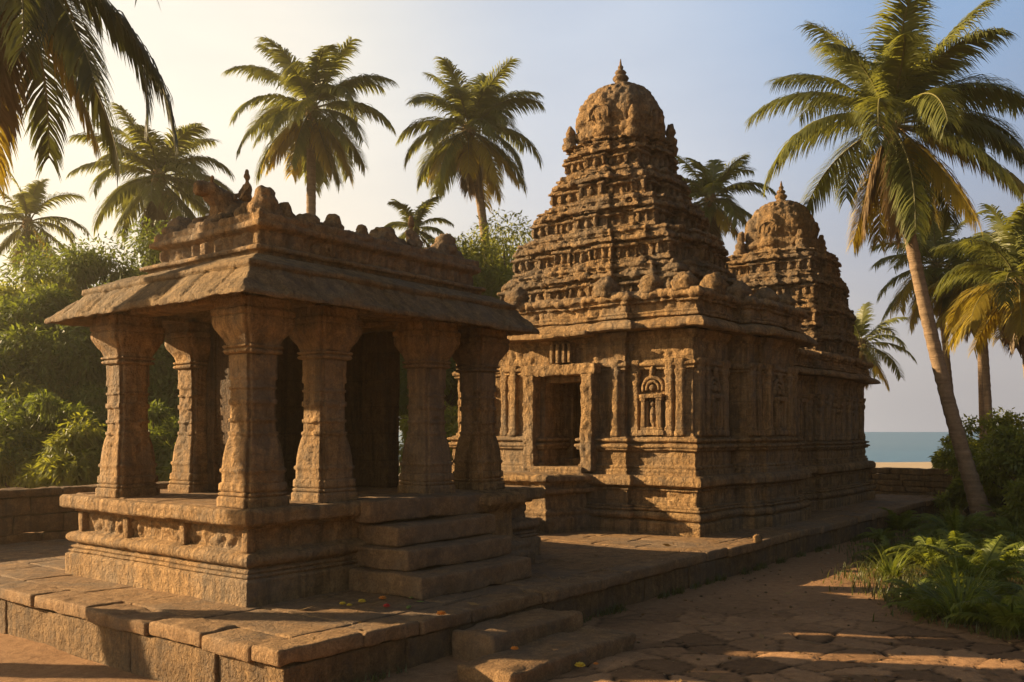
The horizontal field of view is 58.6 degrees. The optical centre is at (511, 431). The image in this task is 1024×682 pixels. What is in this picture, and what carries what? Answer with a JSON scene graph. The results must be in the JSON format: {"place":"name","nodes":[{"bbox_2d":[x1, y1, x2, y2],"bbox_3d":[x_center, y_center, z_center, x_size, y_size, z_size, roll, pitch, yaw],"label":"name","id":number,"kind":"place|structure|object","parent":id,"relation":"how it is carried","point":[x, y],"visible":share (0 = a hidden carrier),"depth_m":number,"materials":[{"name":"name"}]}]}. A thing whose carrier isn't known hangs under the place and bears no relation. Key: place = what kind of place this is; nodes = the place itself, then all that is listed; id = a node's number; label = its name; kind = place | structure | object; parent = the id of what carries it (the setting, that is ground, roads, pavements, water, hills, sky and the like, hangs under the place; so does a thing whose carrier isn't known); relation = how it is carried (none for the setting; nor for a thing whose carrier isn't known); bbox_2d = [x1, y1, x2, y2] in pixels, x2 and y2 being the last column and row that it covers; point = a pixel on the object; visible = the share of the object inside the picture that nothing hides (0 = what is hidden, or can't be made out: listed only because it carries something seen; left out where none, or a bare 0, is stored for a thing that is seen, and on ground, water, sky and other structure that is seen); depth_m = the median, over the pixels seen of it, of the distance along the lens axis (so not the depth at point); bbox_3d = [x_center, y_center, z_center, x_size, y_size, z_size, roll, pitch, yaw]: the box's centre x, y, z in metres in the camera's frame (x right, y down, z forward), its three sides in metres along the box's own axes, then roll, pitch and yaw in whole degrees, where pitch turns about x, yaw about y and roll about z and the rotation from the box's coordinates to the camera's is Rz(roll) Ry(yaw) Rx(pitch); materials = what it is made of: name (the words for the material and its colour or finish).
{"place":"outdoors","nodes":[
{"label":"outdoors","id":0,"kind":"place"},
{"bbox_2d":[0,510,1023,681],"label":"ground","id":1,"kind":"structure","parent":0,"point":[23,660],"depth_m":11.67,"materials":[{"name":"brown stone"}]},
{"bbox_2d":[0,418,51,487],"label":"shrub","id":2,"kind":"object","parent":1,"relation":"on","point":[4,469],"visible":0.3,"depth_m":23.56,"materials":[{"name":"green plant"}]},
{"bbox_2d":[0,275,83,313],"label":"broadleaf tree","id":3,"kind":"object","parent":1,"relation":"on","point":[9,290],"depth_m":34.96,"materials":[{"name":"green plant"}]},
{"bbox_2d":[0,168,89,285],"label":"palm tree","id":4,"kind":"object","parent":1,"relation":"on","point":[30,201],"visible":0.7,"depth_m":43.73,"materials":[{"name":"green plant"}]},
{"bbox_2d":[0,373,92,484],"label":"shrub","id":5,"kind":"object","parent":1,"relation":"on","point":[21,391],"visible":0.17,"depth_m":27.14,"materials":[{"name":"green plant"}]},
{"bbox_2d":[0,309,101,398],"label":"broadleaf tree","id":6,"kind":"object","parent":1,"relation":"on","point":[10,373],"visible":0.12,"depth_m":28.03,"materials":[{"name":"green plant"}]},
{"bbox_2d":[0,284,107,399],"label":"broadleaf tree","id":7,"kind":"object","parent":1,"relation":"on","point":[25,320],"visible":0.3,"depth_m":28.75,"materials":[{"name":"green plant"}]},
{"bbox_2d":[0,387,107,488],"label":"shrub","id":8,"kind":"object","parent":1,"relation":"on","point":[44,415],"visible":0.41,"depth_m":24.26,"materials":[{"name":"green plant"}]},
{"bbox_2d":[10,409,107,488],"bbox_3d":[-10.772,1.044,23.398,3.351,3.265,3.302,0,0,-4],"label":"shrub","id":9,"kind":"object","parent":1,"relation":"on","point":[73,458],"visible":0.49,"depth_m":22.58,"materials":[{"name":"green plant"}]},
{"bbox_2d":[0,231,146,301],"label":"broadleaf tree","id":10,"kind":"object","parent":1,"relation":"on","point":[84,269],"visible":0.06,"depth_m":35.96,"materials":[{"name":"green plant"}]},
{"bbox_2d":[0,481,169,543],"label":"stone wall","id":11,"kind":"structure","parent":1,"relation":"on","point":[41,513],"depth_m":18.32,"materials":[{"name":"brown stone"}]},
{"bbox_2d":[0,0,178,207],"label":"palm tree","id":12,"kind":"object","parent":1,"relation":"on","point":[54,27],"visible":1,"depth_m":15.19,"materials":[{"name":"green plant"}]},
{"bbox_2d":[41,379,178,433],"bbox_3d":[-12.329,0.495,28.194,4.568,4.316,5.237,0,0,38],"label":"shrub","id":13,"kind":"object","parent":1,"relation":"on","point":[95,402],"visible":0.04,"depth_m":27.87,"materials":[{"name":"green plant"}]},
{"bbox_2d":[49,275,179,414],"bbox_3d":[-12.150,-1.177,31.039,6.535,8.184,7.154,0,0,19],"label":"broadleaf tree","id":14,"kind":"object","parent":1,"relation":"on","point":[163,371],"visible":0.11,"depth_m":28.97,"materials":[{"name":"green plant"}]},
{"bbox_2d":[93,399,178,451],"bbox_3d":[-10.489,0.869,25.430,3.618,3.598,3.942,0,0,38],"label":"shrub","id":15,"kind":"object","parent":1,"relation":"on","point":[162,431],"visible":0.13,"depth_m":25.02,"materials":[{"name":"green plant"}]},
{"bbox_2d":[116,216,168,277],"bbox_3d":[-13.238,-2.956,37.920,8.096,11.741,8.039,0,0,38],"label":"broadleaf tree","id":16,"kind":"object","parent":1,"relation":"on","point":[149,257],"visible":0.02,"depth_m":35.88,"materials":[{"name":"green plant"}]},
{"bbox_2d":[66,102,235,244],"bbox_3d":[-15.355,-5.656,40.083,6.796,16.731,6.836,0,0,26],"label":"palm tree","id":17,"kind":"object","parent":1,"relation":"on","point":[153,197],"visible":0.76,"depth_m":39.23,"materials":[{"name":"green plant"}]},
{"bbox_2d":[148,382,178,404],"bbox_3d":[-9.772,-1.528,32.946,6.940,8.886,7.703,0,0,6],"label":"broadleaf tree","id":18,"kind":"object","parent":1,"relation":"on","point":[165,388],"depth_m":29.74,"materials":[{"name":"green plant"}]},
{"bbox_2d":[153,439,175,481],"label":"shrub","id":19,"kind":"object","parent":1,"relation":"on","point":[163,458],"visible":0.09,"depth_m":23.95,"materials":[{"name":"green plant"}]},
{"bbox_2d":[221,35,398,214],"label":"palm tree","id":20,"kind":"object","parent":1,"relation":"on","point":[313,142],"visible":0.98,"depth_m":41.28,"materials":[{"name":"green plant"}]},
{"bbox_2d":[384,196,453,247],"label":"palm tree","id":21,"kind":"object","parent":1,"relation":"on","point":[421,211],"visible":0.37,"depth_m":41.73,"materials":[{"name":"green plant"}]},
{"bbox_2d":[399,354,457,431],"bbox_3d":[-3.870,-1.478,37.816,6.212,8.786,7.721,0,0,38],"label":"broadleaf tree","id":22,"kind":"object","parent":1,"relation":"on","point":[450,399],"visible":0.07,"depth_m":35.64,"materials":[{"name":"green plant"}]},
{"bbox_2d":[399,401,457,473],"bbox_3d":[-2.194,0.783,29.138,3.920,3.751,3.626,0,0,38],"label":"shrub","id":23,"kind":"object","parent":1,"relation":"on","point":[451,420],"visible":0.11,"depth_m":28.75,"materials":[{"name":"green plant"}]},
{"bbox_2d":[423,236,513,394],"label":"broadleaf tree","id":24,"kind":"object","parent":1,"relation":"on","point":[481,282],"visible":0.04,"depth_m":40.40,"materials":[{"name":"green plant"}]},
{"bbox_2d":[396,56,545,250],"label":"palm tree","id":25,"kind":"object","parent":1,"relation":"on","point":[469,151],"visible":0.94,"depth_m":43.34,"materials":[{"name":"green plant"}]},
{"bbox_2d":[0,494,942,681],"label":"stone terrace","id":26,"kind":"structure","parent":1,"relation":"on","point":[45,598],"depth_m":11.68,"materials":[{"name":"brown stone"}]},
{"bbox_2d":[44,169,544,607],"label":"stone pavilion","id":27,"kind":"structure","parent":26,"relation":"on","point":[286,332],"depth_m":12.94,"materials":[{"name":"brown stone"}]},
{"bbox_2d":[436,610,445,614],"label":"flower","id":28,"kind":"object","parent":26,"relation":"on","point":[441,612],"visible":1,"depth_m":10.61,"materials":[{"name":"orange plant"}]},
{"bbox_2d":[447,59,880,537],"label":"stone temple","id":29,"kind":"structure","parent":26,"relation":"on","point":[670,368],"depth_m":21.20,"materials":[{"name":"brown stone"}]},
{"bbox_2d":[507,330,601,473],"bbox_3d":[1.403,-0.620,21.656,2.551,3.209,2.571,0,0,38],"label":"doorway","id":30,"kind":"structure","parent":29,"relation":"in","point":[581,383],"depth_m":21.11,"materials":[{"name":"stone"}]},
{"bbox_2d":[753,534,762,542],"bbox_3d":[4.853,2.122,18.039,0.187,0.194,0.304,0,0,17],"label":"stone fragment","id":31,"kind":"object","parent":26,"relation":"on","point":[758,538],"visible":1,"depth_m":17.92,"materials":[{"name":"brown stone"}]},
{"bbox_2d":[449,207,532,299],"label":"broadleaf tree","id":32,"kind":"object","parent":1,"relation":"on","point":[494,252],"visible":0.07,"depth_m":42.22,"materials":[{"name":"green plant"}]},
{"bbox_2d":[452,608,635,681],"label":"stone steps","id":33,"kind":"structure","parent":1,"relation":"on","point":[549,644],"depth_m":10.68,"materials":[{"name":"brown stone"}]},
{"bbox_2d":[575,662,585,666],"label":"flower","id":34,"kind":"object","parent":1,"relation":"on","point":[579,664],"visible":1,"depth_m":10.28,"materials":[{"name":"yellow plant"}]},
{"bbox_2d":[239,526,1023,681],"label":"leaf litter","id":35,"kind":"object","parent":1,"relation":"on","point":[712,677],"visible":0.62,"depth_m":11.78,"materials":[{"name":"brown plant"}]},
{"bbox_2d":[342,511,942,681],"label":"stone curb","id":36,"kind":"object","parent":1,"relation":"on","point":[617,608],"visible":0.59,"depth_m":15.71,"materials":[{"name":"brown stone"}]},
{"bbox_2d":[675,152,776,240],"bbox_3d":[8.249,-4.471,37.901,5.029,14.369,4.956,0,0,38],"label":"palm tree","id":37,"kind":"object","parent":1,"relation":"on","point":[709,187],"visible":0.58,"depth_m":37.38,"materials":[{"name":"green plant"}]},
{"bbox_2d":[593,549,1001,681],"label":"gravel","id":38,"kind":"structure","parent":1,"relation":"on","point":[851,678],"depth_m":12.14,"materials":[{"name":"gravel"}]},
{"bbox_2d":[853,535,905,562],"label":"fern","id":39,"kind":"object","parent":1,"relation":"on","point":[885,546],"visible":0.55,"depth_m":18.92,"materials":[{"name":"green plant"}]},
{"bbox_2d":[857,527,905,543],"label":"fern","id":40,"kind":"object","parent":1,"relation":"on","point":[879,532],"visible":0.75,"depth_m":22.13,"materials":[{"name":"green plant"}]},
{"bbox_2d":[744,0,1023,525],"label":"palm tree","id":41,"kind":"object","parent":1,"relation":"on","point":[903,173],"visible":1,"depth_m":24.55,"materials":[{"name":"green plant"}]},
{"bbox_2d":[853,302,916,397],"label":"palm tree","id":42,"kind":"object","parent":1,"relation":"on","point":[865,347],"visible":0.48,"depth_m":44.48,"materials":[{"name":"green plant"}]},
{"bbox_2d":[850,541,924,580],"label":"grass tussock","id":43,"kind":"object","parent":1,"relation":"on","point":[886,569],"depth_m":16.83,"materials":[{"name":"green plant"}]},
{"bbox_2d":[879,507,933,530],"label":"fern","id":44,"kind":"object","parent":1,"relation":"on","point":[903,520],"visible":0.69,"depth_m":24.89,"materials":[{"name":"green plant"}]},
{"bbox_2d":[896,535,927,559],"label":"fern","id":45,"kind":"object","parent":1,"relation":"on","point":[914,545],"visible":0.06,"depth_m":19.04,"materials":[{"name":"green plant"}]},
{"bbox_2d":[899,528,943,541],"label":"fern","id":46,"kind":"object","parent":1,"relation":"on","point":[923,533],"visible":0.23,"depth_m":21.53,"materials":[{"name":"green plant"}]},
{"bbox_2d":[883,578,961,599],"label":"fern","id":47,"kind":"object","parent":1,"relation":"on","point":[906,584],"visible":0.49,"depth_m":14.50,"materials":[{"name":"green plant"}]},
{"bbox_2d":[882,581,963,621],"bbox_3d":[6.103,2.499,13.389,1.124,0.486,1.025,0,0,4],"label":"fern","id":48,"kind":"object","parent":1,"relation":"on","point":[922,609],"visible":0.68,"depth_m":13.32,"materials":[{"name":"green plant"}]},
{"bbox_2d":[882,534,979,569],"bbox_3d":[8.015,2.356,17.728,2.042,0.771,1.730,0,0,-3],"label":"fern","id":49,"kind":"object","parent":1,"relation":"on","point":[927,553],"visible":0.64,"depth_m":17.54,"materials":[{"name":"green plant"}]},
{"bbox_2d":[869,209,999,392],"bbox_3d":[17.660,-3.433,37.975,5.303,12.311,6.006,0,0,38],"label":"palm tree","id":50,"kind":"object","parent":1,"relation":"on","point":[935,239],"visible":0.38,"depth_m":37.69,"materials":[{"name":"green plant"}]},
{"bbox_2d":[896,531,974,565],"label":"grass tussock","id":51,"kind":"object","parent":1,"relation":"on","point":[924,547],"depth_m":17.95,"materials":[{"name":"green plant"}]},
{"bbox_2d":[868,467,1016,507],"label":"stone wall","id":52,"kind":"structure","parent":1,"relation":"on","point":[906,481],"depth_m":32.51,"materials":[{"name":"brown stone"}]},
{"bbox_2d":[926,500,969,522],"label":"grass tussock","id":53,"kind":"object","parent":1,"relation":"on","point":[947,512],"depth_m":26.75,"materials":[{"name":"green plant"}]},
{"bbox_2d":[911,548,984,573],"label":"grass tussock","id":54,"kind":"object","parent":1,"relation":"on","point":[963,555],"depth_m":16.47,"materials":[{"name":"green plant"}]},
{"bbox_2d":[876,550,1023,625],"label":"fern","id":55,"kind":"object","parent":1,"relation":"on","point":[958,590],"depth_m":12.92,"materials":[{"name":"green plant"}]},
{"bbox_2d":[906,509,1002,538],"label":"fern","id":56,"kind":"object","parent":1,"relation":"on","point":[953,522],"visible":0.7,"depth_m":21.84,"materials":[{"name":"green plant"}]},
{"bbox_2d":[930,434,979,474],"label":"bush","id":57,"kind":"object","parent":1,"relation":"on","point":[947,439],"visible":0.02,"depth_m":33.25,"materials":[{"name":"green plant"}]},
{"bbox_2d":[897,547,1016,588],"bbox_3d":[7.244,2.369,15.169,1.806,0.900,1.862,0,0,7],"label":"grass tussock","id":58,"kind":"object","parent":1,"relation":"on","point":[940,574],"depth_m":15.09,"materials":[{"name":"green plant"}]},
{"bbox_2d":[908,528,1007,556],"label":"fern","id":59,"kind":"object","parent":1,"relation":"on","point":[952,534],"visible":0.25,"depth_m":18.14,"materials":[{"name":"green plant"}]},
{"bbox_2d":[910,247,1011,434],"bbox_3d":[18.348,-2.618,36.093,4.862,10.663,5.278,0,0,38],"label":"palm tree","id":60,"kind":"object","parent":1,"relation":"on","point":[943,316],"visible":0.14,"depth_m":35.95,"materials":[{"name":"green plant"}]},
{"bbox_2d":[910,562,1020,611],"bbox_3d":[6.792,2.390,13.675,1.596,0.846,1.645,0,0,-31],"label":"grass tussock","id":61,"kind":"object","parent":1,"relation":"on","point":[956,583],"depth_m":13.85,"materials":[{"name":"green plant"}]},
{"bbox_2d":[932,477,1001,516],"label":"bush","id":62,"kind":"object","parent":1,"relation":"on","point":[954,494],"visible":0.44,"depth_m":28.21,"materials":[{"name":"green plant"}]},
{"bbox_2d":[928,571,1009,589],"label":"fern","id":63,"kind":"object","parent":1,"relation":"on","point":[965,579],"visible":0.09,"depth_m":15.03,"materials":[{"name":"green plant"}]},
{"bbox_2d":[916,535,1023,591],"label":"fern","id":64,"kind":"object","parent":1,"relation":"on","point":[995,561],"visible":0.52,"depth_m":15.29,"materials":[{"name":"green plant"}]},
{"bbox_2d":[927,407,1023,508],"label":"bush","id":65,"kind":"object","parent":1,"relation":"on","point":[944,458],"visible":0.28,"depth_m":29.88,"materials":[{"name":"green plant"}]},
{"bbox_2d":[934,576,1017,606],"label":"fern","id":66,"kind":"object","parent":1,"relation":"on","point":[1000,591],"visible":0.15,"depth_m":13.67,"materials":[{"name":"green plant"}]},
{"bbox_2d":[929,203,1023,376],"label":"palm tree","id":67,"kind":"object","parent":1,"relation":"on","point":[1004,256],"visible":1,"depth_m":29.83,"materials":[{"name":"green plant"}]},
{"bbox_2d":[977,352,985,439],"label":"palm trunk","id":68,"kind":"object","parent":1,"relation":"on","point":[981,396],"visible":0.08,"depth_m":41.89,"materials":[{"name":"brown plant"}]},
{"bbox_2d":[943,584,1023,634],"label":"fern","id":69,"kind":"object","parent":1,"relation":"on","point":[1014,618],"visible":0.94,"depth_m":12.12,"materials":[{"name":"green plant"}]},
{"bbox_2d":[946,537,1023,573],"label":"fern","id":70,"kind":"object","parent":1,"relation":"on","point":[1019,551],"visible":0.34,"depth_m":17.01,"materials":[{"name":"green plant"}]},
{"bbox_2d":[973,511,1021,530],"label":"fern","id":71,"kind":"object","parent":1,"relation":"on","point":[991,521],"visible":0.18,"depth_m":23.38,"materials":[{"name":"green plant"}]},
{"bbox_2d":[972,424,1023,497],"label":"bush","id":72,"kind":"object","parent":1,"relation":"on","point":[1008,459],"visible":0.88,"depth_m":25.90,"materials":[{"name":"green plant"}]},
{"bbox_2d":[973,515,1023,538],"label":"fern","id":73,"kind":"object","parent":1,"relation":"on","point":[1002,523],"visible":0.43,"depth_m":22.21,"materials":[{"name":"green plant"}]},
{"bbox_2d":[979,510,1023,537],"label":"grass tussock","id":74,"kind":"object","parent":1,"relation":"on","point":[1011,526],"depth_m":22.34,"materials":[{"name":"green plant"}]},
{"bbox_2d":[980,505,1023,523],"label":"fern","id":75,"kind":"object","parent":1,"relation":"on","point":[997,511],"visible":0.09,"depth_m":24.89,"materials":[{"name":"green plant"}]},
{"bbox_2d":[982,567,1023,597],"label":"fern","id":76,"kind":"object","parent":1,"relation":"on","point":[1016,586],"visible":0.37,"depth_m":13.59,"materials":[{"name":"green plant"}]},
{"bbox_2d":[993,530,1023,555],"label":"fern","id":77,"kind":"object","parent":1,"relation":"on","point":[1010,537],"visible":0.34,"depth_m":19.47,"materials":[{"name":"green plant"}]},
{"bbox_2d":[995,477,1023,523],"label":"bush","id":78,"kind":"object","parent":1,"relation":"on","point":[1013,496],"visible":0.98,"depth_m":23.04,"materials":[{"name":"green plant"}]},
{"bbox_2d":[0,0,1023,431],"label":"sky","id":79,"kind":"structure","parent":0,"point":[707,64],"materials":[{"name":"blue"}]},
{"bbox_2d":[399,462,933,473],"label":"beach","id":80,"kind":"structure","parent":0,"point":[925,465],"depth_m":75.48,"materials":[{"name":"beige sand"}]},
{"bbox_2d":[399,432,978,461],"bbox_3d":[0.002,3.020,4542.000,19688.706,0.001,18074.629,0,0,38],"label":"sea","id":81,"kind":"structure","parent":0,"point":[902,446],"depth_m":199.40,"materials":[{"name":"liquid"}]},
{"bbox_2d":[820,508,1023,639],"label":"grass","id":82,"kind":"structure","parent":0,"point":[995,632],"depth_m":16.08,"materials":[{"name":"green plant"}]}
]}

